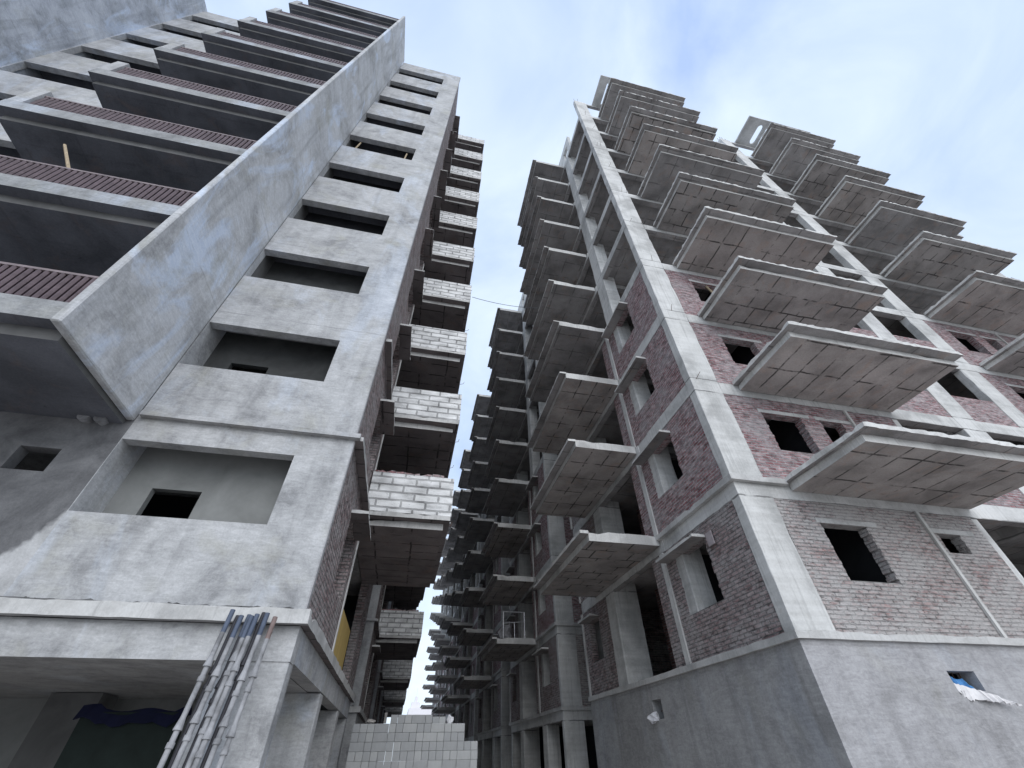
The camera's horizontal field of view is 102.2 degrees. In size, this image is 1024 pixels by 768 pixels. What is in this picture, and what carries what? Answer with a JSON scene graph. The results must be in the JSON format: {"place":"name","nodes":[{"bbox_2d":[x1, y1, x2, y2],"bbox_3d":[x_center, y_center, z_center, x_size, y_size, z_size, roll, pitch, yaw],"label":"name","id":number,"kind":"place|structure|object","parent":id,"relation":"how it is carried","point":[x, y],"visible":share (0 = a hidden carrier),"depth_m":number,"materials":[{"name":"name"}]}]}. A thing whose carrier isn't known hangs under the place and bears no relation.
{"place":"outdoors","nodes":[
{"label":"outdoors","id":0,"kind":"place"},
{"bbox_2d":[354,752,362,761],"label":"concrete block","id":1,"kind":"object","parent":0,"point":[358,756],"depth_m":11.48,"materials":[{"name":"concrete"}]},
{"bbox_2d":[361,762,368,767],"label":"concrete block","id":2,"kind":"structure","parent":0,"point":[364,764],"depth_m":11.39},
{"bbox_2d":[362,752,370,761],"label":"concrete block","id":3,"kind":"structure","parent":2,"relation":"on","point":[366,757],"depth_m":11.51,"materials":[{"name":"concrete"}]},
{"bbox_2d":[363,742,371,751],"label":"concrete block","id":4,"kind":"structure","parent":3,"relation":"on","point":[367,746],"depth_m":11.65,"materials":[{"name":"concrete"}]},
{"bbox_2d":[365,733,373,741],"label":"concrete block","id":5,"kind":"structure","parent":4,"relation":"on","point":[369,737],"depth_m":11.78,"materials":[{"name":"concrete"}]},
{"bbox_2d":[367,724,374,732],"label":"concrete block","id":6,"kind":"structure","parent":5,"relation":"on","point":[370,728],"depth_m":11.92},
{"bbox_2d":[365,719,375,723],"bbox_3d":[-4.173,9.935,12.164,0.281,0.103,0.236,27,-49,-27],"label":"rubble lump","id":7,"kind":"object","parent":6,"relation":"on","point":[369,721],"visible":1,"depth_m":12.11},
{"bbox_2d":[368,761,376,767],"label":"concrete block","id":8,"kind":"object","parent":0,"point":[372,764],"depth_m":11.43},
{"bbox_2d":[369,752,377,760],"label":"concrete block","id":9,"kind":"object","parent":8,"relation":"on","point":[373,756],"depth_m":11.54,"materials":[{"name":"concrete"}]},
{"bbox_2d":[371,742,386,751],"bbox_3d":[-3.839,10.469,11.914,0.396,0.200,0.600,8,-43,-10],"label":"concrete block","id":10,"kind":"object","parent":9,"relation":"on","point":[378,747],"depth_m":11.70,"materials":[{"name":"concrete"}]},
{"bbox_2d":[372,733,387,741],"bbox_3d":[-3.836,10.315,12.047,0.396,0.200,0.600,8,-43,-9],"label":"concrete block","id":11,"kind":"object","parent":10,"relation":"on","point":[380,737],"depth_m":11.83,"materials":[{"name":"concrete"}]},
{"bbox_2d":[374,724,388,732],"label":"concrete block","id":12,"kind":"structure","parent":11,"relation":"on","point":[381,728],"depth_m":11.97,"materials":[{"name":"concrete"}]},
{"bbox_2d":[376,761,383,767],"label":"concrete block","id":13,"kind":"object","parent":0,"point":[379,764],"depth_m":11.46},
{"bbox_2d":[377,752,384,760],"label":"concrete block","id":14,"kind":"object","parent":13,"relation":"on","point":[381,756],"depth_m":11.58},
{"bbox_2d":[337,585,425,767],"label":"plastered tower","id":15,"kind":"structure","parent":0,"point":[392,634],"depth_m":20.50,"materials":[{"name":"concrete"}]},
{"bbox_2d":[383,761,390,767],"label":"concrete block","id":16,"kind":"structure","parent":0,"point":[387,764],"depth_m":11.50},
{"bbox_2d":[384,751,392,760],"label":"concrete block","id":17,"kind":"structure","parent":16,"relation":"on","point":[388,756],"depth_m":11.62,"materials":[{"name":"concrete"}]},
{"bbox_2d":[386,742,393,751],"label":"concrete block","id":18,"kind":"structure","parent":17,"relation":"on","point":[389,746],"depth_m":11.75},
{"bbox_2d":[387,733,394,741],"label":"concrete block","id":19,"kind":"structure","parent":18,"relation":"on","point":[391,736],"depth_m":11.88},
{"bbox_2d":[388,724,395,732],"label":"concrete block","id":20,"kind":"structure","parent":19,"relation":"on","point":[392,728],"depth_m":12.02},
{"bbox_2d":[390,715,397,723],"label":"concrete block","id":21,"kind":"structure","parent":20,"relation":"on","point":[394,719],"depth_m":12.16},
{"bbox_2d":[381,707,402,723],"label":"plastered tower","id":22,"kind":"structure","parent":0,"point":[390,711],"depth_m":50.56,"materials":[{"name":"concrete"}]},
{"bbox_2d":[367,602,418,761],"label":"plastered tower","id":23,"kind":"structure","parent":0,"point":[393,675],"depth_m":30.75,"materials":[{"name":"concrete"}]},
{"bbox_2d":[371,608,415,761],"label":"plastered tower","id":24,"kind":"structure","parent":0,"point":[389,698],"depth_m":40.63,"materials":[{"name":"concrete"}]},
{"bbox_2d":[391,761,398,767],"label":"concrete block","id":25,"kind":"structure","parent":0,"point":[394,764],"depth_m":11.53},
{"bbox_2d":[392,751,399,760],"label":"concrete block","id":26,"kind":"structure","parent":25,"relation":"on","point":[395,755],"depth_m":11.64,"materials":[{"name":"concrete"}]},
{"bbox_2d":[393,742,400,750],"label":"concrete block","id":27,"kind":"structure","parent":26,"relation":"on","point":[396,746],"depth_m":11.78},
{"bbox_2d":[398,761,405,767],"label":"concrete block","id":28,"kind":"object","parent":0,"point":[401,764],"depth_m":11.56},
{"bbox_2d":[399,751,406,760],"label":"concrete block","id":29,"kind":"object","parent":28,"relation":"on","point":[403,756],"depth_m":11.68,"materials":[{"name":"concrete"}]},
{"bbox_2d":[400,742,414,750],"bbox_3d":[-3.051,10.574,12.046,0.396,0.200,0.600,8,-43,-10],"label":"concrete block","id":30,"kind":"object","parent":29,"relation":"on","point":[407,746],"depth_m":11.83,"materials":[{"name":"concrete"}]},
{"bbox_2d":[394,733,408,741],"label":"concrete block","id":31,"kind":"object","parent":30,"relation":"on","point":[401,737],"depth_m":11.93,"materials":[{"name":"concrete"}]},
{"bbox_2d":[395,724,402,732],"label":"concrete block","id":32,"kind":"structure","parent":31,"relation":"on","point":[399,728],"depth_m":12.04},
{"bbox_2d":[397,715,404,723],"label":"concrete block","id":33,"kind":"structure","parent":32,"relation":"on","point":[401,718],"depth_m":12.20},
{"bbox_2d":[408,733,415,741],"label":"concrete block","id":34,"kind":"object","parent":30,"relation":"on","point":[412,737],"depth_m":11.99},
{"bbox_2d":[402,723,416,732],"bbox_3d":[-3.057,10.278,12.325,0.396,0.200,0.600,8,-43,-10],"label":"concrete block","id":35,"kind":"object","parent":34,"relation":"on","point":[409,728],"depth_m":12.11,"materials":[{"name":"concrete"}]},
{"bbox_2d":[404,715,411,723],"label":"concrete block","id":36,"kind":"object","parent":35,"relation":"on","point":[408,719],"depth_m":12.22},
{"bbox_2d":[405,761,412,767],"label":"concrete block","id":37,"kind":"object","parent":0,"point":[409,764],"depth_m":11.59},
{"bbox_2d":[406,751,413,760],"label":"concrete block","id":38,"kind":"object","parent":37,"relation":"on","point":[410,755],"depth_m":11.71,"materials":[{"name":"concrete"}]},
{"bbox_2d":[407,688,431,760],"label":"distant building","id":39,"kind":"structure","parent":0,"point":[415,709],"depth_m":170.72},
{"bbox_2d":[420,571,446,715],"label":"unfinished tower","id":40,"kind":"structure","parent":0,"point":[429,668],"depth_m":83.44,"materials":[{"name":"concrete"}]},
{"bbox_2d":[424,549,452,714],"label":"unfinished tower","id":41,"kind":"structure","parent":0,"point":[434,656],"depth_m":73.56,"materials":[{"name":"concrete"}]},
{"bbox_2d":[428,522,458,722],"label":"unfinished tower","id":42,"kind":"structure","parent":0,"point":[449,641],"depth_m":64.62,"materials":[{"name":"concrete"}]},
{"bbox_2d":[432,489,470,722],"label":"unfinished tower","id":43,"kind":"structure","parent":0,"point":[455,650],"depth_m":54.90,"materials":[{"name":"concrete"}]},
{"bbox_2d":[440,449,484,759],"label":"unfinished tower","id":44,"kind":"structure","parent":0,"point":[468,662],"depth_m":44.92,"materials":[{"name":"concrete"}]},
{"bbox_2d":[470,760,476,767],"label":"concrete block","id":45,"kind":"object","parent":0,"point":[473,763],"depth_m":11.88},
{"bbox_2d":[470,750,477,759],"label":"concrete block","id":46,"kind":"object","parent":45,"relation":"on","point":[473,754],"depth_m":12.03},
{"bbox_2d":[471,741,477,749],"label":"concrete block","id":47,"kind":"object","parent":46,"relation":"on","point":[474,744],"depth_m":12.16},
{"bbox_2d":[453,394,511,767],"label":"unfinished tower","id":48,"kind":"structure","parent":0,"point":[490,682],"depth_m":34.52,"materials":[{"name":"concrete"}]},
{"bbox_2d":[477,293,597,767],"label":"unfinished tower","id":49,"kind":"structure","parent":0,"point":[551,723],"depth_m":23.89,"materials":[{"name":"concrete"}]},
{"bbox_2d":[498,624,511,638],"bbox_3d":[-0.421,13.490,22.409,0.788,0.804,0.650,8,-43,-10],"label":"cement sack","id":50,"kind":"object","parent":49,"relation":"on","point":[507,632],"visible":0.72,"depth_m":22.23,"materials":[{"name":"paper"}]},
{"bbox_2d":[500,611,524,638],"bbox_3d":[0.007,13.100,22.282,1.198,1.286,0.941,8,-43,-10],"label":"metal trestle","id":51,"kind":"object","parent":49,"relation":"on","point":[503,622],"visible":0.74,"depth_m":22.14,"materials":[{"name":"metal"}]},
{"bbox_2d":[205,0,1023,764],"label":"sky","id":52,"kind":"structure","parent":0,"point":[929,94],"materials":[{"name":"blue"}]},
{"bbox_2d":[517,75,1023,767],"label":"unfinished tower","id":53,"kind":"structure","parent":0,"point":[809,411],"depth_m":12.02,"materials":[{"name":"concrete"}]},
{"bbox_2d":[473,297,529,307],"bbox_3d":[-0.142,-3.709,18.936,4.044,2.736,0.020,30,-51,-30],"label":"cable","id":54,"kind":"object","parent":53,"relation":"attached to","point":[502,304],"visible":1,"depth_m":18.47,"materials":[{"name":"rubber"}]},
{"bbox_2d":[647,711,659,723],"bbox_3d":[3.709,8.750,10.822,0.280,0.254,0.532,8,-43,-10],"label":"plastic bag","id":55,"kind":"object","parent":53,"relation":"in","point":[653,717],"visible":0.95,"depth_m":10.74,"materials":[{"name":"plastic"}]},
{"bbox_2d":[705,530,714,546],"bbox_3d":[4.613,3.603,9.627,0.030,0.300,0.220,8,-43,-10],"label":"wooden board","id":56,"kind":"object","parent":53,"relation":"attached to","point":[709,538],"visible":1,"depth_m":9.61,"materials":[{"name":"wood"}]},
{"bbox_2d":[950,677,974,688],"bbox_3d":[7.948,5.306,7.322,0.550,0.273,0.147,8,-43,-10],"label":"cloth","id":57,"kind":"object","parent":53,"relation":"in","point":[960,681],"visible":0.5,"depth_m":7.33,"materials":[{"name":"fabric"}]},
{"bbox_2d":[954,683,1021,705],"bbox_3d":[8.169,5.330,7.145,1.084,0.381,0.117,1,-42,-2],"label":"cloth","id":58,"kind":"object","parent":53,"relation":"hanging from","point":[973,694],"visible":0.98,"depth_m":7.11,"materials":[{"name":"fabric"}]},
{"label":"concrete block","id":59,"kind":"object","parent":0,"visible":0},
{"bbox_2d":[345,762,360,767],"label":"concrete block","id":60,"kind":"object","parent":59,"relation":"on","point":[353,764],"depth_m":11.35,"materials":[{"name":"concrete"}]},
{"bbox_2d":[346,752,355,761],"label":"concrete block","id":61,"kind":"object","parent":60,"relation":"on","point":[351,757],"depth_m":11.44,"materials":[{"name":"concrete"}]},
{"bbox_2d":[348,742,364,751],"bbox_3d":[-4.435,10.394,11.819,0.396,0.200,0.600,8,-43,-10],"label":"concrete block","id":62,"kind":"object","parent":61,"relation":"on","point":[356,746],"depth_m":11.61,"materials":[{"name":"concrete"}]},
{"bbox_2d":[350,733,358,741],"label":"concrete block","id":63,"kind":"object","parent":62,"relation":"on","point":[354,737],"depth_m":11.72,"materials":[{"name":"concrete"}]},
{"bbox_2d":[352,724,360,732],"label":"concrete block","id":64,"kind":"object","parent":63,"relation":"on","point":[356,728],"depth_m":11.85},
{"bbox_2d":[358,733,365,741],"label":"concrete block","id":65,"kind":"object","parent":62,"relation":"on","point":[362,737],"depth_m":11.76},
{"bbox_2d":[359,724,367,732],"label":"concrete block","id":66,"kind":"structure","parent":65,"relation":"on","point":[363,728],"depth_m":11.89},
{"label":"concrete block","id":67,"kind":"object","parent":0,"visible":0},
{"bbox_2d":[413,760,427,767],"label":"concrete block","id":68,"kind":"object","parent":67,"relation":"on","point":[419,764],"depth_m":11.63,"materials":[{"name":"concrete"}]},
{"bbox_2d":[413,751,421,760],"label":"concrete block","id":69,"kind":"object","parent":68,"relation":"on","point":[417,755],"depth_m":11.75,"materials":[{"name":"concrete"}]},
{"bbox_2d":[414,742,421,750],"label":"concrete block","id":70,"kind":"object","parent":69,"relation":"on","point":[418,746],"depth_m":11.88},
{"bbox_2d":[415,732,422,741],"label":"concrete block","id":71,"kind":"object","parent":70,"relation":"on","point":[419,736],"depth_m":12.02,"materials":[{"name":"concrete"}]},
{"bbox_2d":[416,723,423,732],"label":"concrete block","id":72,"kind":"object","parent":71,"relation":"on","point":[420,727],"depth_m":12.17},
{"bbox_2d":[411,715,425,723],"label":"concrete block","id":73,"kind":"object","parent":72,"relation":"on","point":[417,719],"depth_m":12.28,"materials":[{"name":"concrete"}]},
{"bbox_2d":[421,751,428,759],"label":"concrete block","id":74,"kind":"object","parent":68,"relation":"on","point":[424,755],"depth_m":11.79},
{"bbox_2d":[421,742,428,750],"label":"concrete block","id":75,"kind":"object","parent":74,"relation":"on","point":[425,746],"depth_m":11.92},
{"bbox_2d":[422,732,436,741],"bbox_3d":[-2.462,10.508,12.289,0.396,0.200,0.600,8,-43,-10],"label":"concrete block","id":76,"kind":"object","parent":75,"relation":"on","point":[429,736],"depth_m":12.07,"materials":[{"name":"concrete"}]},
{"bbox_2d":[423,723,430,732],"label":"concrete block","id":77,"kind":"object","parent":76,"relation":"on","point":[427,727],"depth_m":12.20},
{"bbox_2d":[425,715,432,722],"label":"concrete block","id":78,"kind":"object","parent":77,"relation":"on","point":[428,718],"depth_m":12.33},
{"bbox_2d":[430,723,444,731],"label":"concrete block","id":79,"kind":"object","parent":76,"relation":"on","point":[437,727],"depth_m":12.24,"materials":[{"name":"concrete"}]},
{"bbox_2d":[432,717,438,722],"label":"concrete block","id":80,"kind":"object","parent":79,"relation":"on","point":[435,719],"depth_m":12.53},
{"bbox_2d":[439,717,445,722],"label":"concrete block","id":81,"kind":"object","parent":79,"relation":"on","point":[442,719],"depth_m":12.57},
{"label":"concrete block","id":82,"kind":"object","parent":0,"visible":0},
{"bbox_2d":[427,760,441,767],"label":"concrete block","id":83,"kind":"object","parent":82,"relation":"on","point":[434,764],"depth_m":11.71,"materials":[{"name":"concrete"}]},
{"bbox_2d":[428,751,435,759],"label":"concrete block","id":84,"kind":"object","parent":83,"relation":"on","point":[431,755],"depth_m":11.81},
{"bbox_2d":[429,741,435,750],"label":"concrete block","id":85,"kind":"object","parent":84,"relation":"on","point":[432,745],"depth_m":11.94,"materials":[{"name":"concrete"}]},
{"bbox_2d":[435,751,442,759],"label":"concrete block","id":86,"kind":"object","parent":83,"relation":"on","point":[439,755],"depth_m":11.85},
{"bbox_2d":[436,741,442,750],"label":"concrete block","id":87,"kind":"object","parent":86,"relation":"on","point":[439,745],"depth_m":11.99,"materials":[{"name":"concrete"}]},
{"bbox_2d":[436,732,443,741],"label":"concrete block","id":88,"kind":"object","parent":87,"relation":"on","point":[440,736],"depth_m":12.13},
{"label":"concrete block","id":89,"kind":"object","parent":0,"visible":0},
{"bbox_2d":[442,760,455,767],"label":"concrete block","id":90,"kind":"object","parent":89,"relation":"on","point":[448,763],"depth_m":11.77,"materials":[{"name":"concrete"}]},
{"bbox_2d":[442,751,449,759],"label":"concrete block","id":91,"kind":"object","parent":90,"relation":"on","point":[446,755],"depth_m":11.88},
{"bbox_2d":[443,741,456,750],"bbox_3d":[-1.866,10.739,12.253,0.396,0.200,0.600,8,-43,-10],"label":"concrete block","id":92,"kind":"object","parent":91,"relation":"on","point":[449,745],"depth_m":12.04,"materials":[{"name":"concrete"}]},
{"bbox_2d":[443,732,450,740],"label":"concrete block","id":93,"kind":"object","parent":92,"relation":"on","point":[447,736],"depth_m":12.17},
{"bbox_2d":[444,723,450,731],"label":"concrete block","id":94,"kind":"object","parent":93,"relation":"on","point":[447,727],"depth_m":12.29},
{"bbox_2d":[446,715,453,723],"bbox_3d":[-1.897,10.219,12.572,0.213,0.265,0.191,33,-52,-32],"label":"plastic bag","id":95,"kind":"object","parent":94,"relation":"on","point":[450,718],"visible":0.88,"depth_m":12.53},
{"bbox_2d":[450,732,457,740],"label":"concrete block","id":96,"kind":"object","parent":92,"relation":"on","point":[454,735],"depth_m":12.19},
{"bbox_2d":[451,723,464,731],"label":"concrete block","id":97,"kind":"object","parent":96,"relation":"on","point":[457,727],"depth_m":12.34,"materials":[{"name":"concrete"}]},
{"bbox_2d":[449,750,456,759],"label":"concrete block","id":98,"kind":"object","parent":90,"relation":"on","point":[453,755],"depth_m":11.91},
{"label":"concrete block","id":99,"kind":"object","parent":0,"visible":0},
{"bbox_2d":[456,760,469,767],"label":"concrete block","id":100,"kind":"object","parent":99,"relation":"on","point":[462,763],"depth_m":11.84,"materials":[{"name":"concrete"}]},
{"bbox_2d":[456,750,470,759],"bbox_3d":[-1.460,10.942,12.182,0.396,0.200,0.600,8,-43,-10],"label":"concrete block","id":101,"kind":"object","parent":100,"relation":"on","point":[463,754],"depth_m":11.97,"materials":[{"name":"concrete"}]},
{"bbox_2d":[457,741,463,749],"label":"concrete block","id":102,"kind":"object","parent":101,"relation":"on","point":[460,745],"depth_m":12.09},
{"bbox_2d":[457,732,464,740],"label":"concrete block","id":103,"kind":"object","parent":102,"relation":"on","point":[460,737],"depth_m":12.23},
{"bbox_2d":[464,741,470,749],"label":"concrete block","id":104,"kind":"object","parent":101,"relation":"on","point":[467,745],"depth_m":12.12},
{"label":"ground","id":105,"kind":"structure","parent":0,"visible":0},
{"bbox_2d":[53,712,188,767],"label":"board screen","id":106,"kind":"object","parent":105,"relation":"on","point":[90,744],"visible":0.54,"depth_m":6.00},
{"bbox_2d":[73,704,191,727],"bbox_3d":[-5.712,5.024,6.256,1.473,0.290,0.220,8,-43,-10],"label":"tarpaulin","id":107,"kind":"object","parent":106,"relation":"on","point":[94,713],"visible":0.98,"depth_m":6.19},
{"bbox_2d":[157,609,235,767],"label":"pipe","id":108,"kind":"object","parent":105,"relation":"on","point":[179,725],"visible":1,"depth_m":4.75,"materials":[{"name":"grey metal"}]},
{"bbox_2d":[167,615,238,767],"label":"pipe","id":109,"kind":"object","parent":105,"relation":"on","point":[202,692],"visible":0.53,"depth_m":4.85,"materials":[{"name":"grey plastic"}]},
{"bbox_2d":[171,615,243,767],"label":"pipe","id":110,"kind":"object","parent":105,"relation":"on","point":[195,719],"visible":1,"depth_m":4.76,"materials":[{"name":"grey plastic"}]},
{"bbox_2d":[182,614,250,767],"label":"pipe","id":111,"kind":"object","parent":105,"relation":"on","point":[216,687],"visible":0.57,"depth_m":4.86,"materials":[{"name":"grey plastic"}]},
{"bbox_2d":[185,615,253,767],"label":"pipe","id":112,"kind":"object","parent":105,"relation":"on","point":[212,708],"visible":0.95,"depth_m":4.78,"materials":[{"name":"grey plastic"}]},
{"bbox_2d":[191,613,259,767],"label":"pipe","id":113,"kind":"object","parent":105,"relation":"on","point":[207,735],"visible":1,"depth_m":4.80,"materials":[{"name":"grey plastic"}]},
{"bbox_2d":[200,612,265,767],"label":"pipe","id":114,"kind":"object","parent":105,"relation":"on","point":[242,664],"visible":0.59,"depth_m":4.91,"materials":[{"name":"grey plastic"}]},
{"bbox_2d":[204,612,269,767],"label":"pipe","id":115,"kind":"object","parent":105,"relation":"on","point":[224,723],"visible":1,"depth_m":4.81,"materials":[{"name":"grey plastic"}]},
{"bbox_2d":[0,0,484,767],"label":"plastered tower","id":116,"kind":"structure","parent":105,"relation":"on","point":[236,266],"depth_m":8.36,"materials":[{"name":"grey paint"}]},
{"bbox_2d":[63,144,70,167],"bbox_3d":[-8.882,-4.406,8.264,0.924,1.334,0.067,11,-44,-13],"label":"wooden stick","id":117,"kind":"object","parent":116,"relation":"attached to","point":[67,162],"visible":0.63,"depth_m":8.36,"materials":[{"name":"brown wood"}]},
{"bbox_2d":[333,609,349,669],"bbox_3d":[-4.078,6.140,9.860,0.030,0.930,2.550,8,-43,-10],"label":"plywood sheet","id":118,"kind":"object","parent":116,"relation":"in","point":[341,643],"visible":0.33,"depth_m":9.90,"materials":[{"name":"wood"}]},
{"bbox_2d":[216,616,277,767],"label":"pipe","id":119,"kind":"object","parent":105,"relation":"on","point":[231,734],"visible":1,"depth_m":4.83,"materials":[{"name":"grey plastic"}]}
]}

